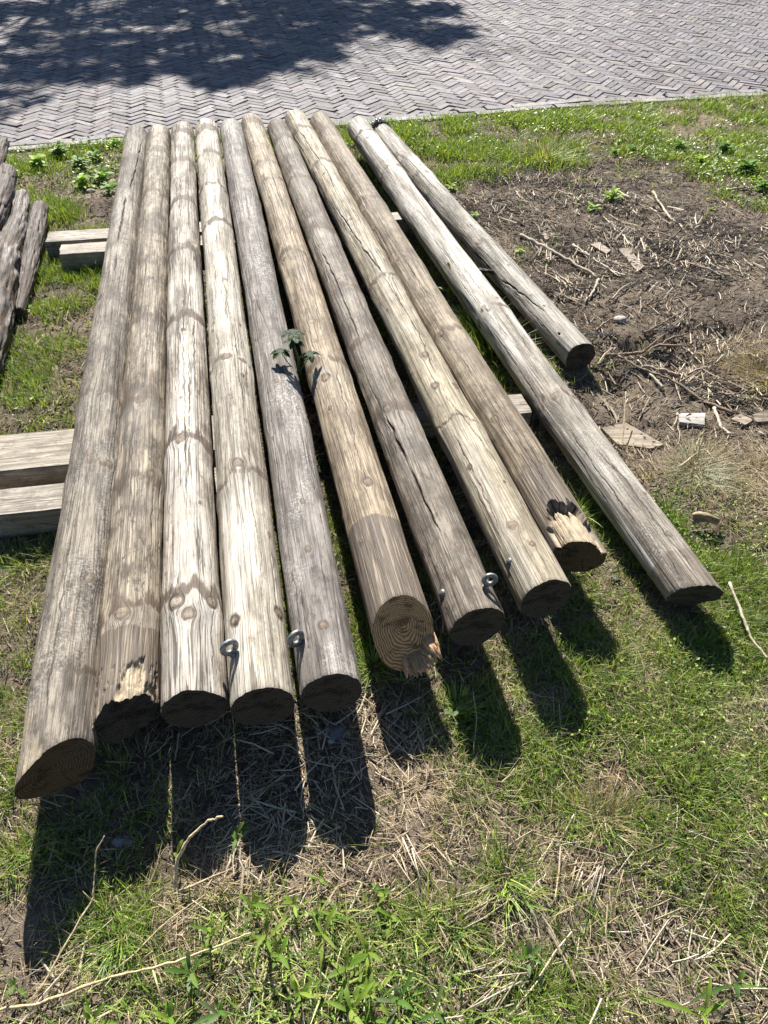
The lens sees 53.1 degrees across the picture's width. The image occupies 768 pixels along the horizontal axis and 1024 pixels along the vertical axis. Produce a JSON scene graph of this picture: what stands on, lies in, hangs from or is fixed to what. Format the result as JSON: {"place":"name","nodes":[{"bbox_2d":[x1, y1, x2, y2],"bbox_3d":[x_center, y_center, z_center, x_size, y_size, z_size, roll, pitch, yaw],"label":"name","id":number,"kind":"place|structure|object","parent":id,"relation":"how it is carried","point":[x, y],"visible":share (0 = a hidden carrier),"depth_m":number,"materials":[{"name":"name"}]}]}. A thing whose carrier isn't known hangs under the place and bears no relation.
{"place":"outdoors","nodes":[
{"label":"outdoors","id":0,"kind":"place"},
{"bbox_2d":[0,98,767,1023],"bbox_3d":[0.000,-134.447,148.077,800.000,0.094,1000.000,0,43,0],"label":"ground","id":1,"kind":"structure","parent":0,"point":[16,932],"depth_m":1.82,"materials":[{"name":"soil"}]},
{"bbox_2d":[0,189,30,377],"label":"old branch","id":2,"kind":"object","parent":1,"relation":"on","point":[13,234],"visible":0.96,"depth_m":3.30,"materials":[{"name":"wood"}]},
{"bbox_2d":[0,163,17,231],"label":"old branch","id":3,"kind":"object","parent":2,"relation":"on","point":[8,176],"visible":0.98,"depth_m":3.82,"materials":[{"name":"wood"}]},
{"bbox_2d":[0,136,9,163],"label":"old branch","id":4,"kind":"object","parent":3,"relation":"on","point":[4,145],"visible":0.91,"depth_m":4.17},
{"bbox_2d":[6,978,27,997],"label":"seedling","id":5,"kind":"object","parent":1,"relation":"on","point":[13,985],"visible":1,"depth_m":1.39,"materials":[{"name":"green plant"}]},
{"bbox_2d":[0,536,45,581],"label":"grass clump","id":6,"kind":"object","parent":1,"relation":"on","point":[19,562],"visible":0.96,"depth_m":2.19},
{"bbox_2d":[0,799,58,893],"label":"grass clump","id":7,"kind":"object","parent":1,"relation":"on","point":[5,851],"visible":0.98,"depth_m":1.58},
{"bbox_2d":[14,200,48,317],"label":"old branch","id":8,"kind":"object","parent":1,"relation":"on","point":[33,242],"visible":0.9,"depth_m":3.50,"materials":[{"name":"wood"}]},
{"bbox_2d":[29,153,48,168],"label":"weed","id":9,"kind":"object","parent":1,"relation":"on","point":[38,157],"visible":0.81,"depth_m":4.56,"materials":[{"name":"green plant"}]},
{"bbox_2d":[48,140,68,156],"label":"weed","id":10,"kind":"object","parent":1,"relation":"on","point":[58,149],"visible":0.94,"depth_m":4.70,"materials":[{"name":"green plant"}]},
{"bbox_2d":[37,836,104,994],"bbox_3d":[-0.583,0.758,1.451,0.023,0.103,0.259,11,44,12],"label":"dry stem","id":11,"kind":"object","parent":1,"relation":"on","point":[62,949],"visible":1,"depth_m":1.46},
{"bbox_2d":[69,153,91,168],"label":"weed","id":12,"kind":"object","parent":1,"relation":"on","point":[77,160],"visible":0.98,"depth_m":4.56,"materials":[{"name":"green plant"}]},
{"bbox_2d":[72,173,97,189],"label":"weed","id":13,"kind":"object","parent":1,"relation":"on","point":[82,177],"visible":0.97,"depth_m":4.34,"materials":[{"name":"green plant"}]},
{"bbox_2d":[86,149,100,161],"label":"weed","id":14,"kind":"object","parent":1,"relation":"on","point":[93,155],"visible":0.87,"depth_m":4.67,"materials":[{"name":"green plant"}]},
{"bbox_2d":[82,1003,118,1023],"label":"seedling","id":15,"kind":"object","parent":1,"relation":"on","point":[94,1017],"visible":1,"depth_m":1.36,"materials":[{"name":"green plant"}]},
{"bbox_2d":[89,165,114,186],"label":"weed","id":16,"kind":"object","parent":1,"relation":"on","point":[99,173],"visible":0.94,"depth_m":4.41,"materials":[{"name":"green plant"}]},
{"bbox_2d":[99,179,116,193],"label":"weed","id":17,"kind":"object","parent":1,"relation":"on","point":[109,187],"visible":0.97,"depth_m":4.29,"materials":[{"name":"green plant"}]},
{"bbox_2d":[0,416,215,489],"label":"timber","id":18,"kind":"object","parent":1,"relation":"on","point":[34,459],"visible":0.27,"depth_m":2.40,"materials":[{"name":"wood"}]},
{"bbox_2d":[14,125,147,798],"bbox_3d":[-1.046,-0.816,2.985,0.152,0.158,4.107,-8,43,-8],"label":"wooden pole","id":19,"kind":"object","parent":18,"relation":"on","point":[58,748],"visible":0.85,"depth_m":1.92,"materials":[{"name":"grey wood"}]},
{"bbox_2d":[92,124,170,743],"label":"wooden pole","id":20,"kind":"object","parent":18,"relation":"on","point":[126,701],"visible":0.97,"depth_m":2.06,"materials":[{"name":"beige wood"}]},
{"bbox_2d":[160,121,228,727],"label":"wooden pole","id":21,"kind":"object","parent":18,"relation":"on","point":[194,689],"visible":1,"depth_m":2.07,"materials":[{"name":"brown wood"}]},
{"bbox_2d":[195,118,294,725],"bbox_3d":[-0.655,-0.938,3.103,0.153,0.169,4.060,-8,43,-8],"label":"wooden pole","id":22,"kind":"object","parent":18,"relation":"on","point":[254,648],"visible":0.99,"depth_m":2.07,"materials":[{"name":"beige wood"}]},
{"bbox_2d":[241,113,442,677],"bbox_3d":[-0.362,-0.999,3.186,0.153,0.154,4.043,-8,43,-9],"label":"wooden pole","id":23,"kind":"object","parent":18,"relation":"on","point":[401,626],"visible":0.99,"depth_m":2.18,"materials":[{"name":"beige wood"}]},
{"bbox_2d":[0,467,216,537],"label":"timber","id":24,"kind":"object","parent":1,"relation":"on","point":[29,510],"visible":0.25,"depth_m":2.25,"materials":[{"name":"wood"}]},
{"bbox_2d":[64,877,167,990],"bbox_3d":[-0.502,0.793,1.466,0.209,0.063,0.186,-18,46,-18],"label":"grass clump","id":25,"kind":"object","parent":1,"relation":"on","point":[89,934],"visible":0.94,"depth_m":1.46,"materials":[{"name":"plant"}]},
{"bbox_2d":[112,836,125,847],"bbox_3d":[-0.552,0.689,1.602,0.030,0.015,0.024,0,43,0],"label":"stone","id":26,"kind":"object","parent":1,"relation":"on","point":[117,842],"visible":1,"depth_m":1.60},
{"bbox_2d":[45,222,201,259],"bbox_3d":[-1.212,-1.308,3.697,0.769,0.088,0.128,-7,43,-7],"label":"timber","id":27,"kind":"object","parent":1,"relation":"on","point":[54,241],"visible":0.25,"depth_m":3.62,"materials":[{"name":"wood"}]},
{"bbox_2d":[0,932,250,1011],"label":"dry stem","id":28,"kind":"object","parent":1,"relation":"on","point":[48,999],"visible":0.99,"depth_m":1.39,"materials":[{"name":"plant"}]},
{"bbox_2d":[82,894,204,996],"bbox_3d":[-0.450,0.811,1.445,0.260,0.035,0.010,-30,51,-29],"label":"dry stem","id":29,"kind":"object","parent":1,"relation":"on","point":[145,942],"visible":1,"depth_m":1.45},
{"bbox_2d":[59,233,238,271],"bbox_3d":[-1.043,-1.225,3.610,0.908,0.085,0.119,-7,43,-7],"label":"timber","id":30,"kind":"object","parent":1,"relation":"on","point":[75,255],"visible":0.22,"depth_m":3.53,"materials":[{"name":"wood"}]},
{"bbox_2d":[220,118,361,711],"bbox_3d":[-0.506,-0.941,3.108,0.157,0.159,4.001,-8,43,-8],"label":"wooden pole","id":31,"kind":"object","parent":30,"relation":"on","point":[319,640],"visible":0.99,"depth_m":2.11,"materials":[{"name":"grey wood"}]},
{"bbox_2d":[152,998,174,1023],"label":"seedling","id":32,"kind":"object","parent":1,"relation":"on","point":[164,1018],"visible":1,"depth_m":1.35,"materials":[{"name":"green plant"}]},
{"bbox_2d":[173,839,189,861],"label":"seedling","id":33,"kind":"object","parent":1,"relation":"on","point":[178,847],"visible":0.84,"depth_m":1.55,"materials":[{"name":"green plant"}]},
{"bbox_2d":[161,941,216,999],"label":"seedling","id":34,"kind":"object","parent":1,"relation":"on","point":[191,978],"visible":1,"depth_m":1.40,"materials":[{"name":"green plant"}]},
{"bbox_2d":[173,816,222,892],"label":"dry stem","id":35,"kind":"object","parent":1,"relation":"on","point":[175,875],"visible":0.99,"depth_m":1.53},
{"bbox_2d":[173,868,231,895],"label":"dry stem","id":36,"kind":"object","parent":1,"relation":"on","point":[191,886],"visible":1,"depth_m":1.53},
{"bbox_2d":[192,919,227,947],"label":"seedling","id":37,"kind":"object","parent":1,"relation":"on","point":[204,929],"visible":0.97,"depth_m":1.46,"materials":[{"name":"green plant"}]},
{"bbox_2d":[194,997,237,1023],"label":"seedling","id":38,"kind":"object","parent":1,"relation":"on","point":[211,1018],"visible":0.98,"depth_m":1.35,"materials":[{"name":"green plant"}]},
{"bbox_2d":[231,820,250,851],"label":"seedling","id":39,"kind":"object","parent":1,"relation":"on","point":[233,833],"visible":1,"depth_m":1.59,"materials":[{"name":"green plant"}]},
{"bbox_2d":[221,763,284,818],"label":"clump","id":40,"kind":"object","parent":1,"relation":"on","point":[243,792],"visible":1,"depth_m":1.68,"materials":[{"name":"plant"}]},
{"bbox_2d":[238,893,283,915],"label":"seedling","id":41,"kind":"object","parent":1,"relation":"on","point":[252,903],"visible":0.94,"depth_m":1.49,"materials":[{"name":"green plant"}]},
{"bbox_2d":[248,915,290,954],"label":"seedling","id":42,"kind":"object","parent":1,"relation":"on","point":[261,938],"visible":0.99,"depth_m":1.44,"materials":[{"name":"green plant"}]},
{"bbox_2d":[270,935,313,971],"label":"seedling","id":43,"kind":"object","parent":1,"relation":"on","point":[282,958],"visible":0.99,"depth_m":1.42,"materials":[{"name":"green plant"}]},
{"bbox_2d":[270,329,319,381],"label":"sprig","id":44,"kind":"object","parent":1,"relation":"on","point":[295,339],"visible":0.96,"depth_m":2.51,"materials":[{"name":"green plant"}]},
{"bbox_2d":[282,895,307,917],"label":"seedling","id":45,"kind":"object","parent":1,"relation":"on","point":[289,900],"visible":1,"depth_m":1.49,"materials":[{"name":"green plant"}]},
{"bbox_2d":[286,974,323,1015],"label":"seedling","id":46,"kind":"object","parent":1,"relation":"on","point":[296,988],"visible":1,"depth_m":1.37,"materials":[{"name":"green plant"}]},
{"bbox_2d":[311,868,333,886],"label":"seedling","id":47,"kind":"object","parent":1,"relation":"on","point":[320,872],"visible":1,"depth_m":1.53,"materials":[{"name":"green plant"}]},
{"bbox_2d":[307,903,345,933],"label":"seedling","id":48,"kind":"object","parent":1,"relation":"on","point":[325,914],"visible":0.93,"depth_m":1.48,"materials":[{"name":"green plant"}]},
{"bbox_2d":[310,907,353,969],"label":"seedling","id":49,"kind":"object","parent":1,"relation":"on","point":[327,923],"visible":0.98,"depth_m":1.45,"materials":[{"name":"green plant"}]},
{"bbox_2d":[327,725,344,739],"bbox_3d":[-0.112,0.515,1.791,0.043,0.024,0.037,0,43,0],"label":"stone","id":50,"kind":"object","parent":1,"relation":"on","point":[339,732],"visible":0.99,"depth_m":1.78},
{"bbox_2d":[326,949,366,1013],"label":"seedling","id":51,"kind":"object","parent":1,"relation":"on","point":[347,958],"visible":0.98,"depth_m":1.39,"materials":[{"name":"green plant"}]},
{"bbox_2d":[326,969,386,1023],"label":"seedling","id":52,"kind":"object","parent":1,"relation":"on","point":[353,1016],"visible":0.99,"depth_m":1.36,"materials":[{"name":"green plant"}]},
{"bbox_2d":[352,925,383,975],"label":"seedling","id":53,"kind":"object","parent":1,"relation":"on","point":[364,944],"visible":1,"depth_m":1.42,"materials":[{"name":"green plant"}]},
{"bbox_2d":[351,963,396,1020],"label":"seedling","id":54,"kind":"object","parent":1,"relation":"on","point":[380,1005],"visible":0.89,"depth_m":1.37,"materials":[{"name":"green plant"}]},
{"bbox_2d":[354,628,404,694],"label":"grass clump","id":55,"kind":"object","parent":1,"relation":"on","point":[377,657],"visible":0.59,"depth_m":1.93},
{"bbox_2d":[0,90,767,1023],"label":"grass","id":56,"kind":"structure","parent":1,"relation":"on","point":[462,146],"depth_m":1.79,"materials":[{"name":"plant"}]},
{"bbox_2d":[0,95,767,1023],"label":"dry grass","id":57,"kind":"structure","parent":1,"relation":"on","point":[400,773],"depth_m":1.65,"materials":[{"name":"plant"}]},
{"bbox_2d":[1,91,767,1018],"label":"clover","id":58,"kind":"object","parent":1,"relation":"on","point":[705,147],"visible":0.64,"depth_m":2.24,"materials":[{"name":"green plant"}]},
{"bbox_2d":[372,884,398,911],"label":"seedling","id":59,"kind":"object","parent":1,"relation":"on","point":[381,893],"visible":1,"depth_m":1.50,"materials":[{"name":"green plant"}]},
{"bbox_2d":[369,967,417,1023],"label":"seedling","id":60,"kind":"object","parent":1,"relation":"on","point":[404,1004],"visible":0.98,"depth_m":1.36,"materials":[{"name":"green plant"}]},
{"bbox_2d":[379,908,413,939],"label":"seedling","id":61,"kind":"object","parent":1,"relation":"on","point":[385,914],"visible":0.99,"depth_m":1.48,"materials":[{"name":"green plant"}]},
{"bbox_2d":[392,212,408,235],"bbox_3d":[-0.003,-1.429,3.830,0.249,0.086,0.101,-8,43,-8],"label":"timber","id":62,"kind":"object","parent":1,"relation":"on","point":[401,222],"visible":0.17,"depth_m":3.81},
{"bbox_2d":[392,834,458,895],"bbox_3d":[0.074,0.709,1.574,0.092,0.016,0.138,-25,48,-25],"label":"straw bundle","id":63,"kind":"object","parent":1,"relation":"on","point":[414,864],"visible":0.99,"depth_m":1.57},
{"bbox_2d":[413,981,444,1023],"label":"seedling","id":64,"kind":"object","parent":1,"relation":"on","point":[437,1015],"visible":1,"depth_m":1.35,"materials":[{"name":"green plant"}]},
{"bbox_2d":[416,670,492,735],"bbox_3d":[0.179,0.458,1.834,0.184,0.052,0.195,29,50,28],"label":"grass clump","id":65,"kind":"object","parent":1,"relation":"on","point":[454,696],"visible":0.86,"depth_m":1.85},
{"bbox_2d":[397,861,513,986],"bbox_3d":[0.138,0.780,1.477,0.231,0.051,0.256,0,43,0],"label":"grass clump","id":66,"kind":"object","parent":1,"relation":"on","point":[465,933],"visible":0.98,"depth_m":1.48,"materials":[{"name":"plant"}]},
{"bbox_2d":[435,700,479,725],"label":"seedling","id":67,"kind":"object","parent":1,"relation":"on","point":[452,712],"visible":0.99,"depth_m":1.80,"materials":[{"name":"green plant"}]},
{"bbox_2d":[411,394,531,440],"bbox_3d":[0.249,-0.316,2.633,0.490,0.093,0.122,-6,43,-6],"label":"timber","id":68,"kind":"object","parent":1,"relation":"on","point":[521,405],"visible":0.06,"depth_m":2.60,"materials":[{"name":"wood"}]},
{"bbox_2d":[267,118,504,645],"bbox_3d":[-0.204,-1.011,3.175,0.143,0.173,3.847,-9,43,-9],"label":"wooden pole","id":69,"kind":"object","parent":68,"relation":"on","point":[469,606],"visible":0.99,"depth_m":2.25,"materials":[{"name":"brown wood"}]},
{"bbox_2d":[285,109,570,617],"bbox_3d":[-0.068,-1.090,3.281,0.147,0.144,3.954,-9,44,-10],"label":"wooden pole","id":70,"kind":"object","parent":68,"relation":"on","point":[537,581],"visible":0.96,"depth_m":2.34,"materials":[{"name":"beige wood"}]},
{"bbox_2d":[310,112,606,571],"bbox_3d":[0.061,-1.115,3.318,0.141,0.148,3.757,-10,44,-10],"label":"wooden pole","id":71,"kind":"object","parent":68,"relation":"on","point":[562,522],"visible":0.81,"depth_m":2.46,"materials":[{"name":"brown wood"}]},
{"bbox_2d":[442,884,513,946],"bbox_3d":[0.183,0.781,1.490,0.146,0.018,0.115,0,43,0],"label":"straw bundle","id":72,"kind":"object","parent":1,"relation":"on","point":[483,907],"visible":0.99,"depth_m":1.50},
{"bbox_2d":[371,117,594,370],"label":"wooden pole","id":73,"kind":"object","parent":1,"relation":"on","point":[567,342],"visible":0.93,"depth_m":3.36,"materials":[{"name":"grey wood"}]},
{"bbox_2d":[453,296,517,337],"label":"grass clump","id":74,"kind":"object","parent":1,"relation":"on","point":[464,314],"visible":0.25,"depth_m":3.17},
{"bbox_2d":[442,958,542,1023],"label":"straw bundle","id":75,"kind":"object","parent":1,"relation":"on","point":[505,988],"visible":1,"depth_m":1.40,"materials":[{"name":"plant"}]},
{"bbox_2d":[432,809,577,940],"bbox_3d":[0.249,0.727,1.528,0.290,0.063,0.255,12,44,12],"label":"grass clump","id":76,"kind":"object","parent":1,"relation":"on","point":[518,879],"visible":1,"depth_m":1.54,"materials":[{"name":"plant"}]},
{"bbox_2d":[466,316,549,365],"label":"grass clump","id":77,"kind":"object","parent":1,"relation":"on","point":[484,342],"visible":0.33,"depth_m":3.03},
{"bbox_2d":[514,939,545,977],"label":"seedling","id":78,"kind":"object","parent":1,"relation":"on","point":[529,951],"visible":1,"depth_m":1.43,"materials":[{"name":"green plant"}]},
{"bbox_2d":[472,916,588,1023],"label":"grass clump","id":79,"kind":"object","parent":1,"relation":"on","point":[550,990],"visible":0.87,"depth_m":1.41,"materials":[{"name":"plant"}]},
{"bbox_2d":[347,116,722,606],"bbox_3d":[0.326,-1.046,3.318,0.146,0.205,3.838,-10,44,-11],"label":"wooden pole","id":80,"kind":"object","parent":1,"relation":"on","point":[678,573],"visible":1,"depth_m":2.52,"materials":[{"name":"grey wood"}]},
{"bbox_2d":[506,132,585,170],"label":"grass clump","id":81,"kind":"object","parent":1,"relation":"on","point":[548,150],"visible":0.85,"depth_m":4.68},
{"bbox_2d":[519,233,598,278],"bbox_3d":[0.835,-1.224,3.666,0.032,0.026,0.563,-23,47,-23],"label":"stick","id":82,"kind":"object","parent":1,"relation":"on","point":[537,244],"visible":1,"depth_m":3.68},
{"bbox_2d":[562,478,604,525],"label":"grass clump","id":83,"kind":"object","parent":1,"relation":"on","point":[585,499],"visible":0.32,"depth_m":2.35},
{"bbox_2d":[569,853,623,908],"bbox_3d":[0.429,0.743,1.549,0.094,0.018,0.122,14,45,15],"label":"straw bundle","id":84,"kind":"object","parent":1,"relation":"on","point":[601,867],"visible":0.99,"depth_m":1.55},
{"bbox_2d":[572,243,625,275],"bbox_3d":[0.996,-1.184,3.619,0.055,0.034,0.414,-18,46,-18],"label":"stick","id":85,"kind":"object","parent":1,"relation":"on","point":[587,254],"visible":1,"depth_m":3.65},
{"bbox_2d":[590,242,610,255],"bbox_3d":[1.066,-1.283,3.751,0.056,0.016,0.127,-20,46,-21],"label":"bark chip","id":86,"kind":"object","parent":1,"relation":"on","point":[602,248],"visible":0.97,"depth_m":3.75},
{"bbox_2d":[550,760,668,868],"bbox_3d":[0.470,0.648,1.630,0.287,0.058,0.263,0,43,0],"label":"grass clump","id":87,"kind":"object","parent":1,"relation":"on","point":[616,809],"visible":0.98,"depth_m":1.66,"materials":[{"name":"plant"}]},
{"bbox_2d":[602,184,623,202],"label":"weed","id":88,"kind":"object","parent":1,"relation":"on","point":[611,194],"visible":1,"depth_m":4.20,"materials":[{"name":"green plant"}]},
{"bbox_2d":[618,247,643,272],"bbox_3d":[1.179,-1.197,3.652,0.055,0.016,0.266,-5,43,-5],"label":"bark chip","id":89,"kind":"object","parent":1,"relation":"on","point":[630,255],"visible":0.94,"depth_m":3.65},
{"bbox_2d":[601,423,663,450],"bbox_3d":[0.837,-0.248,2.626,0.122,0.019,0.194,-28,50,-27],"label":"board piece","id":90,"kind":"object","parent":1,"relation":"on","point":[631,433],"visible":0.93,"depth_m":2.62,"materials":[{"name":"wood"}]},
{"bbox_2d":[605,333,692,356],"bbox_3d":[1.050,-0.659,3.082,0.400,0.054,0.118,-7,43,-8],"label":"stick","id":91,"kind":"object","parent":1,"relation":"on","point":[663,344],"visible":0.98,"depth_m":3.08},
{"bbox_2d":[640,365,679,376],"bbox_3d":[1.048,-0.540,2.921,0.148,0.029,0.027,12,44,12],"label":"stick","id":92,"kind":"object","parent":1,"relation":"on","point":[662,370],"visible":0.98,"depth_m":2.91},
{"bbox_2d":[618,355,734,413],"bbox_3d":[1.108,-0.503,2.877,0.114,0.040,0.504,-31,51,-29],"label":"stick","id":93,"kind":"object","parent":1,"relation":"on","point":[718,407],"visible":1,"depth_m":2.84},
{"bbox_2d":[638,976,727,1023],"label":"seedling","id":94,"kind":"object","parent":1,"relation":"on","point":[710,1009],"visible":1,"depth_m":1.37,"materials":[{"name":"green plant"}]},
{"bbox_2d":[678,413,705,426],"bbox_3d":[1.085,-0.321,2.699,0.108,0.018,0.071,0,43,0],"label":"board piece","id":95,"kind":"object","parent":1,"relation":"on","point":[694,420],"visible":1,"depth_m":2.69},
{"bbox_2d":[649,425,758,509],"bbox_3d":[1.008,-0.157,2.473,0.421,0.066,0.440,-20,46,-20],"label":"grass clump","id":96,"kind":"object","parent":1,"relation":"on","point":[682,456],"visible":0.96,"depth_m":2.49,"materials":[{"name":"plant"}]},
{"bbox_2d":[692,511,720,524],"bbox_3d":[0.957,0.019,2.285,0.079,0.038,0.031,8,43,8],"label":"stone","id":97,"kind":"object","parent":1,"relation":"on","point":[698,516],"visible":1,"depth_m":2.28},
{"bbox_2d":[674,425,767,507],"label":"grass clump","id":98,"kind":"object","parent":1,"relation":"on","point":[752,453],"visible":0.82,"depth_m":2.51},
{"bbox_2d":[712,406,730,433],"bbox_3d":[1.178,-0.318,2.695,0.026,0.016,0.161,0,43,0],"label":"stick","id":99,"kind":"object","parent":1,"relation":"on","point":[718,418],"visible":1,"depth_m":2.69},
{"bbox_2d":[690,970,757,1001],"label":"seedling","id":100,"kind":"object","parent":1,"relation":"on","point":[735,986],"visible":1,"depth_m":1.38,"materials":[{"name":"green plant"}]},
{"bbox_2d":[714,137,733,153],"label":"weed","id":101,"kind":"object","parent":1,"relation":"on","point":[726,146],"visible":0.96,"depth_m":4.73,"materials":[{"name":"green plant"}]},
{"bbox_2d":[694,330,767,407],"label":"grass clump","id":102,"kind":"object","parent":1,"relation":"on","point":[752,367],"visible":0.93,"depth_m":2.92,"materials":[{"name":"plant"}]},
{"bbox_2d":[730,414,752,428],"bbox_3d":[1.259,-0.318,2.702,0.055,0.018,0.060,-32,51,-30],"label":"board piece","id":103,"kind":"object","parent":1,"relation":"on","point":[737,420],"visible":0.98,"depth_m":2.70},
{"bbox_2d":[728,582,767,659],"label":"dry stem","id":104,"kind":"object","parent":1,"relation":"on","point":[742,615],"visible":1,"depth_m":2.00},
{"bbox_2d":[737,159,758,173],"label":"weed","id":105,"kind":"object","parent":1,"relation":"on","point":[748,164],"visible":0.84,"depth_m":4.47,"materials":[{"name":"green plant"}]},
{"bbox_2d":[752,410,767,425],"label":"board piece","id":106,"kind":"object","parent":1,"relation":"on","point":[760,418],"visible":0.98,"depth_m":2.69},
{"bbox_2d":[752,176,767,192],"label":"weed","id":107,"kind":"object","parent":1,"relation":"on","point":[763,183],"visible":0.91,"depth_m":4.27,"materials":[{"name":"green plant"}]},
{"bbox_2d":[0,0,767,143],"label":"road","id":108,"kind":"structure","parent":0,"point":[72,69],"depth_m":6.58,"materials":[{"name":"brick"}]},
{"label":"road bed","id":109,"kind":"structure","parent":0,"visible":0},
{"bbox_2d":[8,88,767,153],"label":"kerb","id":110,"kind":"structure","parent":109,"relation":"on","point":[535,106],"depth_m":5.45,"materials":[{"name":"concrete"}]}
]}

